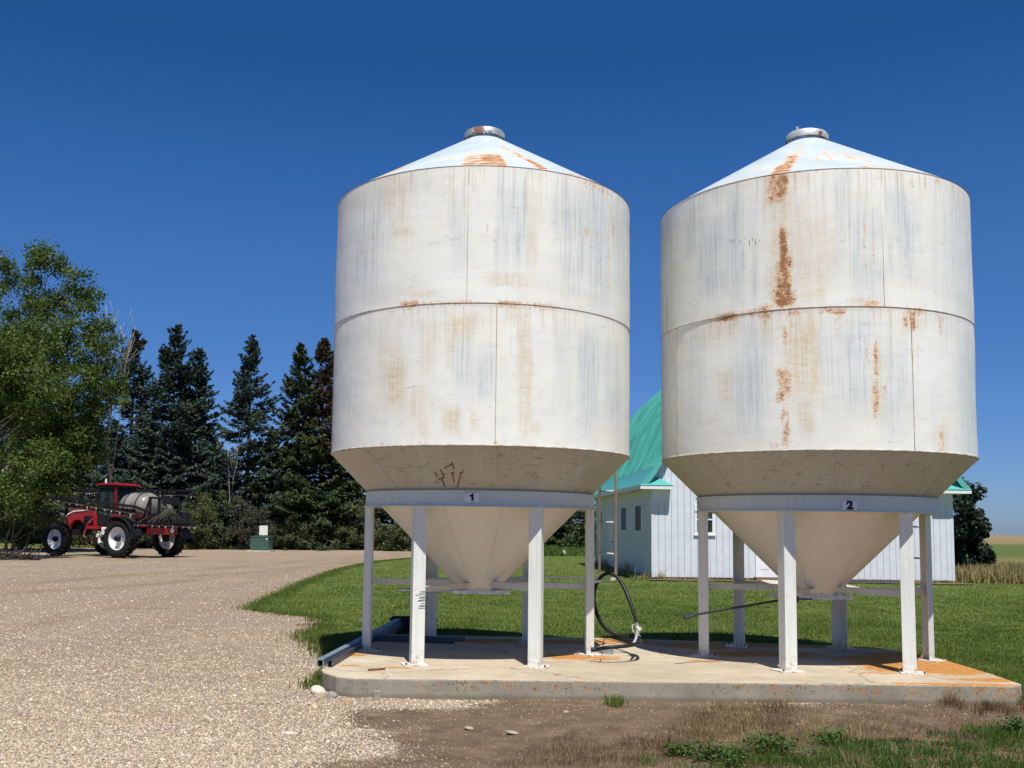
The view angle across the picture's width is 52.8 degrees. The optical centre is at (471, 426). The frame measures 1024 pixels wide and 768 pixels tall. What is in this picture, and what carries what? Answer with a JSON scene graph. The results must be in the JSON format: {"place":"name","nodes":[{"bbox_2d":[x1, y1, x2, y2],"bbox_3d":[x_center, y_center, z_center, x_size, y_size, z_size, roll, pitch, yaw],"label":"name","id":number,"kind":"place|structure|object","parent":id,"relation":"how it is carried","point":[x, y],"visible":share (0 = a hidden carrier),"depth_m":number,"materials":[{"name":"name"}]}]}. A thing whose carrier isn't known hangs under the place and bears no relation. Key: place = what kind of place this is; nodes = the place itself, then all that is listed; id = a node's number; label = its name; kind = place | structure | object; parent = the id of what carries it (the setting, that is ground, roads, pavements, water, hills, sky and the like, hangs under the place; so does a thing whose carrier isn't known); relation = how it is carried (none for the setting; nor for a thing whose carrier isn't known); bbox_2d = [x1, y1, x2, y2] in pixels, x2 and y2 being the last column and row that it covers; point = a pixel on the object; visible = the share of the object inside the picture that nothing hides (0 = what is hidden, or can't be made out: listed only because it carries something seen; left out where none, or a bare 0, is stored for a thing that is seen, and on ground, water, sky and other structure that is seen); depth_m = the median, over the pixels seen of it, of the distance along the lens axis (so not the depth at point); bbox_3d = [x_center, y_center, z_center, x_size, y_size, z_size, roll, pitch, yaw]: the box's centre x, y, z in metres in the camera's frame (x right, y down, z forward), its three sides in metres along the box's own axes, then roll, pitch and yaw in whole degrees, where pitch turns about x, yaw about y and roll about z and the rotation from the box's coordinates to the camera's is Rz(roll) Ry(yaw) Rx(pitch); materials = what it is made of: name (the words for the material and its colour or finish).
{"place":"outdoors","nodes":[
{"label":"outdoors","id":0,"kind":"place"},
{"bbox_2d":[0,524,594,556],"bbox_3d":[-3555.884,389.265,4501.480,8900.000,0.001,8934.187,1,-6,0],"label":"verge","id":1,"kind":"structure","parent":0,"point":[29,545],"depth_m":70.70,"materials":[{"name":"plant"}]},
{"bbox_2d":[0,408,72,542],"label":"spruce tree","id":2,"kind":"object","parent":1,"relation":"on","point":[30,512],"visible":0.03,"depth_m":80.22,"materials":[{"name":"green plant"}]},
{"bbox_2d":[29,412,104,543],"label":"spruce tree","id":3,"kind":"object","parent":1,"relation":"on","point":[62,505],"visible":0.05,"depth_m":78.24,"materials":[{"name":"green plant"}]},
{"bbox_2d":[48,499,96,547],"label":"shrub","id":4,"kind":"object","parent":1,"relation":"on","point":[80,538],"visible":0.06,"depth_m":68.10,"materials":[{"name":"green plant"}]},
{"bbox_2d":[71,419,147,544],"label":"spruce tree","id":5,"kind":"object","parent":1,"relation":"on","point":[91,479],"visible":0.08,"depth_m":77.05,"materials":[{"name":"green plant"}]},
{"bbox_2d":[76,329,176,546],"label":"spruce tree","id":6,"kind":"object","parent":1,"relation":"on","point":[135,366],"visible":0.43,"depth_m":75.02,"materials":[{"name":"green plant"}]},
{"bbox_2d":[127,423,175,492],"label":"spruce tree","id":7,"kind":"object","parent":1,"relation":"on","point":[146,459],"depth_m":78.64,"materials":[{"name":"green plant"}]},
{"bbox_2d":[120,323,225,547],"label":"spruce tree","id":8,"kind":"object","parent":1,"relation":"on","point":[176,370],"visible":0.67,"depth_m":71.53,"materials":[{"name":"green plant"}]},
{"bbox_2d":[158,347,238,544],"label":"spruce tree","id":9,"kind":"object","parent":1,"relation":"on","point":[208,431],"visible":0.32,"depth_m":73.49,"materials":[{"name":"green plant"}]},
{"bbox_2d":[196,434,241,525],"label":"spruce tree","id":10,"kind":"object","parent":1,"relation":"on","point":[221,443],"visible":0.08,"depth_m":78.80,"materials":[{"name":"green plant"}]},
{"bbox_2d":[188,334,304,549],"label":"spruce tree","id":11,"kind":"object","parent":1,"relation":"on","point":[246,399],"visible":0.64,"depth_m":71.50,"materials":[{"name":"green plant"}]},
{"bbox_2d":[224,433,293,539],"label":"spruce tree","id":12,"kind":"object","parent":1,"relation":"on","point":[272,469],"depth_m":78.70,"materials":[{"name":"green plant"}]},
{"bbox_2d":[238,340,360,550],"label":"spruce tree","id":13,"kind":"object","parent":1,"relation":"on","point":[301,358],"visible":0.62,"depth_m":72.27,"materials":[{"name":"green plant"}]},
{"bbox_2d":[263,337,392,550],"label":"spruce tree","id":14,"kind":"object","parent":1,"relation":"on","point":[323,351],"visible":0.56,"depth_m":72.57,"materials":[{"name":"green plant"}]},
{"bbox_2d":[314,465,410,548],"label":"spruce tree","id":15,"kind":"object","parent":1,"relation":"on","point":[384,517],"visible":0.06,"depth_m":74.86,"materials":[{"name":"green plant"}]},
{"bbox_2d":[351,495,396,537],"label":"spruce tree","id":16,"kind":"object","parent":1,"relation":"on","point":[388,523],"depth_m":79.82,"materials":[{"name":"green plant"}]},
{"bbox_2d":[544,511,595,547],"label":"spruce tree","id":17,"kind":"object","parent":1,"relation":"on","point":[568,526],"visible":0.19,"depth_m":82.49,"materials":[{"name":"green plant"}]},
{"bbox_2d":[557,500,595,547],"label":"spruce tree","id":18,"kind":"object","parent":1,"relation":"on","point":[583,541],"visible":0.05,"depth_m":87.24,"materials":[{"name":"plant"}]},
{"bbox_2d":[184,541,595,556],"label":"verge grass","id":19,"kind":"structure","parent":0,"point":[553,550],"depth_m":66.66,"materials":[{"name":"green plant"}]},
{"bbox_2d":[0,547,1023,767],"bbox_3d":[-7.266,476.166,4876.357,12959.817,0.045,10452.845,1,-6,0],"label":"ground","id":20,"kind":"structure","parent":0,"point":[480,749],"depth_m":10.30,"materials":[{"name":"beige gravel"}]},
{"bbox_2d":[0,533,56,559],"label":"brush pile","id":21,"kind":"object","parent":20,"relation":"on","point":[7,556],"visible":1,"depth_m":44.85,"materials":[{"name":"grey plant"}]},
{"bbox_2d":[0,490,64,551],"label":"shrub","id":22,"kind":"object","parent":20,"relation":"on","point":[47,517],"visible":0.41,"depth_m":57.24,"materials":[{"name":"green plant"}]},
{"bbox_2d":[0,280,77,518],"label":"poplar tree","id":23,"kind":"object","parent":20,"relation":"on","point":[14,341],"visible":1,"depth_m":45.95,"materials":[{"name":"green plant"}]},
{"bbox_2d":[0,516,77,548],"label":"shrub","id":24,"kind":"object","parent":20,"relation":"on","point":[36,539],"visible":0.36,"depth_m":62.23,"materials":[{"name":"green plant"}]},
{"bbox_2d":[0,236,131,523],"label":"poplar tree","id":25,"kind":"object","parent":20,"relation":"on","point":[54,455],"visible":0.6,"depth_m":57.22,"materials":[{"name":"green plant"}]},
{"bbox_2d":[64,467,70,519],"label":"wooden post","id":26,"kind":"object","parent":20,"relation":"on","point":[66,511],"visible":0.22,"depth_m":61.69,"materials":[{"name":"brown wood"}]},
{"bbox_2d":[76,302,137,482],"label":"dead tree","id":27,"kind":"object","parent":20,"relation":"on","point":[108,468],"visible":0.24,"depth_m":60.04,"materials":[{"name":"brown wood"}]},
{"bbox_2d":[42,479,197,557],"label":"crop sprayer","id":28,"kind":"object","parent":20,"relation":"on","point":[117,521],"visible":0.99,"depth_m":50.95,"materials":[{"name":"metal"}]},
{"bbox_2d":[137,504,202,548],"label":"shrub","id":29,"kind":"object","parent":20,"relation":"on","point":[144,538],"visible":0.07,"depth_m":66.47,"materials":[{"name":"green plant"}]},
{"bbox_2d":[184,486,233,548],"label":"shrub","id":30,"kind":"object","parent":20,"relation":"on","point":[208,506],"visible":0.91,"depth_m":68.39,"materials":[{"name":"green plant"}]},
{"bbox_2d":[217,425,242,545],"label":"dead tree","id":31,"kind":"object","parent":20,"relation":"on","point":[233,479],"visible":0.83,"depth_m":70.32,"materials":[{"name":"brown wood"}]},
{"bbox_2d":[214,493,279,549],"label":"shrub","id":32,"kind":"object","parent":20,"relation":"on","point":[244,513],"visible":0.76,"depth_m":68.81,"materials":[{"name":"green plant"}]},
{"bbox_2d":[246,536,275,551],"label":"utility box","id":33,"kind":"object","parent":20,"relation":"on","point":[261,543],"visible":1,"depth_m":64.45,"materials":[{"name":"metal"}]},
{"bbox_2d":[259,526,267,535],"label":"notice sign","id":34,"kind":"object","parent":33,"relation":"on","point":[263,530],"visible":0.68,"depth_m":67.03,"materials":[{"name":"white plastic"}]},
{"bbox_2d":[282,731,296,733],"bbox_3d":[-1.467,2.524,8.461,0.177,0.041,0.096,9,0,1],"label":"stone","id":35,"kind":"object","parent":20,"relation":"on","point":[289,732],"visible":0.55,"depth_m":8.44,"materials":[{"name":"white stone"}]},
{"bbox_2d":[268,505,319,549],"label":"shrub","id":36,"kind":"object","parent":20,"relation":"on","point":[297,534],"visible":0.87,"depth_m":70.02,"materials":[{"name":"green plant"}]},
{"bbox_2d":[310,685,325,694],"bbox_3d":[-1.562,2.699,10.508,0.166,0.120,0.168,9,0,1],"label":"stone","id":37,"kind":"object","parent":20,"relation":"on","point":[316,689],"visible":0.81,"depth_m":10.46,"materials":[{"name":"white stone"}]},
{"bbox_2d":[326,691,337,698],"bbox_3d":[-1.391,2.691,10.286,0.117,0.105,0.096,12,-4,-22],"label":"stone","id":38,"kind":"object","parent":20,"relation":"on","point":[331,694],"visible":0.84,"depth_m":10.25,"materials":[{"name":"grey stone"}]},
{"bbox_2d":[305,497,381,549],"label":"shrub","id":39,"kind":"object","parent":20,"relation":"on","point":[345,530],"visible":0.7,"depth_m":71.67,"materials":[{"name":"green plant"}]},
{"bbox_2d":[373,690,379,700],"bbox_3d":[-0.939,2.663,10.211,0.068,0.100,0.060,2,-6,-12],"label":"block","id":40,"kind":"object","parent":20,"relation":"on","point":[376,695],"depth_m":10.18,"materials":[{"name":"grey concrete"}]},
{"bbox_2d":[374,522,411,550],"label":"shrub","id":41,"kind":"object","parent":20,"relation":"on","point":[401,541],"visible":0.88,"depth_m":70.51,"materials":[{"name":"green plant"}]},
{"bbox_2d":[464,726,473,729],"bbox_3d":[-0.018,2.581,8.844,0.082,0.027,0.064,9,0,1],"label":"stone","id":42,"kind":"object","parent":20,"relation":"on","point":[469,727],"visible":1,"depth_m":8.82,"materials":[{"name":"beige stone"}]},
{"bbox_2d":[0,559,1020,767],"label":"loose pebbles","id":43,"kind":"object","parent":20,"relation":"on","point":[19,744],"visible":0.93,"depth_m":9.41,"materials":[{"name":"beige gravel"}]},
{"bbox_2d":[506,730,518,734],"bbox_3d":[0.347,2.572,8.683,0.114,0.027,0.073,9,0,1],"label":"stone","id":44,"kind":"object","parent":20,"relation":"on","point":[512,732],"visible":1,"depth_m":8.66,"materials":[{"name":"white stone"}]},
{"bbox_2d":[601,693,631,706],"bbox_3d":[1.398,2.646,10.072,0.323,0.124,0.274,-1,-6,21],"label":"grass tuft","id":45,"kind":"object","parent":20,"relation":"on","point":[614,701],"visible":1,"depth_m":10.04,"materials":[{"name":"green plant"}]},
{"bbox_2d":[321,636,1021,705],"bbox_3d":[2.082,2.915,12.407,7.364,0.300,4.194,1,-6,0],"label":"concrete pad","id":46,"kind":"object","parent":20,"relation":"on","point":[480,667],"visible":0.69,"depth_m":10.81,"materials":[{"name":"beige concrete"}]},
{"bbox_2d":[317,619,400,666],"bbox_3d":[-1.384,2.805,13.719,0.075,0.107,5.389,0,-6,5],"label":"steel rail","id":47,"kind":"object","parent":46,"relation":"on","point":[322,661],"visible":0.7,"depth_m":12.62,"materials":[{"name":"grey metal"}]},
{"bbox_2d":[328,623,404,666],"bbox_3d":[-1.297,2.836,13.681,0.050,0.154,5.258,0,-6,5],"label":"steel rail","id":48,"kind":"object","parent":46,"relation":"on","point":[337,659],"visible":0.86,"depth_m":12.17,"materials":[{"name":"grey metal"}]},
{"bbox_2d":[368,668,384,670],"bbox_3d":[-1.000,2.562,10.903,0.198,0.022,0.022,4,-6,-30],"label":"rusty rod","id":49,"kind":"object","parent":46,"relation":"on","point":[371,669],"visible":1,"depth_m":10.89,"materials":[{"name":"brown metal"}]},
{"bbox_2d":[374,634,454,642],"bbox_3d":[-0.748,2.793,13.592,1.072,0.080,0.070,0,-6,10],"label":"steel rail","id":50,"kind":"object","parent":46,"relation":"on","point":[406,638],"visible":0.71,"depth_m":13.57,"materials":[{"name":"grey metal"}]},
{"bbox_2d":[388,634,464,639],"bbox_3d":[-0.611,2.846,13.954,1.050,0.045,0.220,1,-6,-2],"label":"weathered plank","id":51,"kind":"object","parent":46,"relation":"on","point":[459,637],"visible":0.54,"depth_m":13.90,"materials":[{"name":"grey wood"}]},
{"bbox_2d":[331,126,629,668],"bbox_3d":[0.124,-0.529,12.862,3.674,6.587,3.674,1,-6,0],"label":"grain bin","id":52,"kind":"object","parent":46,"relation":"on","point":[480,409],"visible":1,"depth_m":11.40,"materials":[{"name":"white metal"}]},
{"bbox_2d":[591,572,642,651],"bbox_3d":[1.750,2.202,12.373,0.611,0.874,1.234,0,-6,7],"label":"fuel hose","id":53,"kind":"object","parent":52,"relation":"hanging from","point":[638,629],"visible":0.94,"depth_m":12.70,"materials":[{"name":"black rubber"}]},
{"bbox_2d":[597,638,624,653],"bbox_3d":[1.667,2.607,12.215,0.315,0.264,1.052,0,-6,5],"label":"angle bracket","id":54,"kind":"object","parent":46,"relation":"on","point":[609,651],"visible":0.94,"depth_m":12.62,"materials":[{"name":"metal"}]},
{"bbox_2d":[660,126,978,675],"bbox_3d":[4.219,-0.509,12.775,3.676,6.648,3.674,1,-6,0],"label":"grain bin","id":55,"kind":"object","parent":46,"relation":"on","point":[818,413],"visible":1,"depth_m":11.33,"materials":[{"name":"white metal"}]},
{"bbox_2d":[658,737,694,757],"bbox_3d":[1.560,2.429,7.830,0.246,0.150,0.286,-4,-8,43],"label":"weed clump","id":56,"kind":"object","parent":20,"relation":"on","point":[673,750],"visible":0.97,"depth_m":7.81,"materials":[{"name":"green plant"}]},
{"bbox_2d":[676,738,746,761],"bbox_3d":[1.764,2.419,7.790,0.562,0.154,0.488,1,-6,0],"label":"weed clump","id":57,"kind":"object","parent":20,"relation":"on","point":[707,752],"visible":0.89,"depth_m":7.75,"materials":[{"name":"green plant"}]},
{"bbox_2d":[532,697,894,767],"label":"dead weed tufts","id":58,"kind":"object","parent":20,"relation":"on","point":[700,724],"visible":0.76,"depth_m":8.56,"materials":[{"name":"brown plant"}]},
{"bbox_2d":[709,742,757,765],"bbox_3d":[1.907,2.386,7.560,0.405,0.175,0.343,1,-6,0],"label":"weed clump","id":59,"kind":"object","parent":20,"relation":"on","point":[726,754],"visible":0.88,"depth_m":7.56,"materials":[{"name":"green plant"}]},
{"bbox_2d":[493,699,1023,767],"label":"withered weeds","id":60,"kind":"object","parent":20,"relation":"on","point":[670,736],"visible":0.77,"depth_m":8.60,"materials":[{"name":"brown plant"}]},
{"bbox_2d":[729,727,823,754],"bbox_3d":[2.313,2.424,8.001,0.701,0.212,0.540,2,-6,-13],"label":"weed clump","id":61,"kind":"object","parent":20,"relation":"on","point":[781,744],"visible":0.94,"depth_m":8.01,"materials":[{"name":"green plant"}]},
{"bbox_2d":[688,695,895,741],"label":"straw tufts","id":62,"kind":"object","parent":20,"relation":"on","point":[815,720],"visible":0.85,"depth_m":8.96,"materials":[{"name":"brown plant"}]},
{"bbox_2d":[761,580,856,586],"bbox_3d":[10.454,4.901,31.536,2.469,0.150,5.024,0,-6,8],"label":"concrete step","id":63,"kind":"object","parent":20,"relation":"on","point":[770,581],"visible":0.14,"depth_m":33.00,"materials":[{"name":"white concrete"}]},
{"bbox_2d":[795,725,856,743],"bbox_3d":[2.921,2.485,8.392,0.485,0.176,0.396,2,-6,-11],"label":"weed clump","id":64,"kind":"object","parent":20,"relation":"on","point":[828,735],"visible":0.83,"depth_m":8.37,"materials":[{"name":"green plant"}]},
{"bbox_2d":[779,721,1023,767],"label":"clover patch","id":65,"kind":"object","parent":20,"relation":"on","point":[902,747],"visible":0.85,"depth_m":7.98,"materials":[{"name":"green plant"}]},
{"bbox_2d":[937,689,1023,716],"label":"dead weed stalks","id":66,"kind":"object","parent":20,"relation":"on","point":[952,702],"visible":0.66,"depth_m":10.09,"materials":[{"name":"brown plant"}]},
{"bbox_2d":[991,704,1023,730],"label":"weed clump","id":67,"kind":"object","parent":20,"relation":"on","point":[1018,724],"visible":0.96,"depth_m":8.95,"materials":[{"name":"green plant"}]},
{"bbox_2d":[0,0,1023,534],"label":"sky","id":68,"kind":"structure","parent":0,"point":[199,156],"materials":[{"name":"blue"}]},
{"bbox_2d":[231,556,1023,704],"bbox_3d":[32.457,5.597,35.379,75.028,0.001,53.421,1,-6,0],"label":"lawn","id":69,"kind":"structure","parent":0,"point":[569,564],"depth_m":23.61,"materials":[{"name":"plant"}]},
{"bbox_2d":[373,604,406,619],"bbox_3d":[-1.381,3.318,18.552,0.609,0.351,0.607,-4,-7,40],"label":"grass tuft","id":70,"kind":"object","parent":69,"relation":"on","point":[393,612],"visible":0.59,"depth_m":18.57,"materials":[{"name":"green plant"}]},
{"bbox_2d":[390,616,437,632],"bbox_3d":[-0.930,3.186,16.608,0.760,0.250,0.542,1,-6,-3],"label":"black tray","id":71,"kind":"object","parent":69,"relation":"on","point":[406,621],"visible":0.24,"depth_m":16.35,"materials":[{"name":"plastic"}]},
{"bbox_2d":[468,612,488,626],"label":"grass tuft","id":72,"kind":"object","parent":69,"relation":"on","point":[475,624],"visible":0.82,"depth_m":17.48,"materials":[{"name":"green plant"}]},
{"bbox_2d":[582,624,622,634],"bbox_3d":[2.193,3.266,16.640,0.736,0.185,0.622,-1,-6,21],"label":"grass tuft","id":73,"kind":"object","parent":69,"relation":"on","point":[602,630],"visible":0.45,"depth_m":16.67,"materials":[{"name":"green plant"}]},
{"bbox_2d":[748,608,759,627],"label":"grass tuft","id":74,"kind":"object","parent":69,"relation":"on","point":[750,620],"visible":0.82,"depth_m":18.03,"materials":[{"name":"green plant"}]},
{"bbox_2d":[583,557,952,583],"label":"plants","id":75,"kind":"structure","parent":69,"relation":"on","point":[627,571],"depth_m":35.40,"materials":[{"name":"green plant"}]},
{"bbox_2d":[593,391,971,582],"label":"barn house","id":76,"kind":"structure","parent":69,"relation":"on","point":[657,523],"depth_m":35.21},
{"bbox_2d":[601,511,602,530],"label":"window","id":77,"kind":"structure","parent":76,"relation":"in","point":[601,511],"depth_m":46.56,"materials":[{"name":"grey glass"}]},
{"bbox_2d":[608,515,613,567],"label":"door","id":78,"kind":"structure","parent":76,"relation":"in","point":[610,517],"depth_m":43.84,"materials":[{"name":"metal"}]},
{"bbox_2d":[620,506,626,531],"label":"window","id":79,"kind":"structure","parent":76,"relation":"in","point":[623,509],"depth_m":40.63,"materials":[{"name":"grey glass"}]},
{"bbox_2d":[634,504,641,532],"bbox_3d":[6.081,3.333,37.516,0.070,1.030,1.359,1,-6,-1],"label":"window","id":80,"kind":"structure","parent":76,"relation":"in","point":[638,508],"depth_m":37.53,"materials":[{"name":"grey glass"}]},
{"bbox_2d":[694,504,715,535],"bbox_3d":[7.951,3.166,35.131,0.744,1.063,0.070,1,-6,-1],"label":"window","id":81,"kind":"structure","parent":76,"relation":"in","point":[711,517],"depth_m":35.12,"materials":[{"name":"white glass"}]},
{"bbox_2d":[755,554,777,576],"bbox_3d":[10.181,4.058,35.098,1.026,2.190,0.052,1,-6,-1],"label":"door","id":82,"kind":"structure","parent":76,"relation":"in","point":[761,569],"depth_m":35.00,"materials":[{"name":"metal"}]},
{"bbox_2d":[647,579,981,584],"bbox_3d":[11.412,5.202,34.755,11.108,0.001,1.458,1,-6,0],"label":"soil strip","id":83,"kind":"object","parent":69,"relation":"on","point":[754,580],"visible":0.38,"depth_m":34.56,"materials":[{"name":"brown soil"}]},
{"bbox_2d":[847,607,865,627],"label":"grass tuft","id":84,"kind":"object","parent":69,"relation":"on","point":[849,622],"visible":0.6,"depth_m":18.43,"materials":[{"name":"green plant"}]},
{"bbox_2d":[630,719,1023,767],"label":"foreground grass","id":85,"kind":"structure","parent":0,"point":[778,761],"depth_m":7.64,"materials":[{"name":"green plant"}]},
{"bbox_2d":[982,535,1023,564],"bbox_3d":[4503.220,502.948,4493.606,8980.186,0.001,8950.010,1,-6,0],"label":"field","id":86,"kind":"structure","parent":0,"point":[1005,548],"depth_m":149.19,"materials":[{"name":"plant"}]},
{"bbox_2d":[953,559,1023,583],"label":"tall dry grass","id":87,"kind":"structure","parent":86,"relation":"on","point":[1004,572],"depth_m":36.06,"materials":[{"name":"beige plant"}]},
{"bbox_2d":[953,476,996,567],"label":"spruce tree","id":88,"kind":"object","parent":87,"relation":"in","point":[973,528],"visible":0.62,"depth_m":40.10,"materials":[{"name":"green plant"}]}
]}

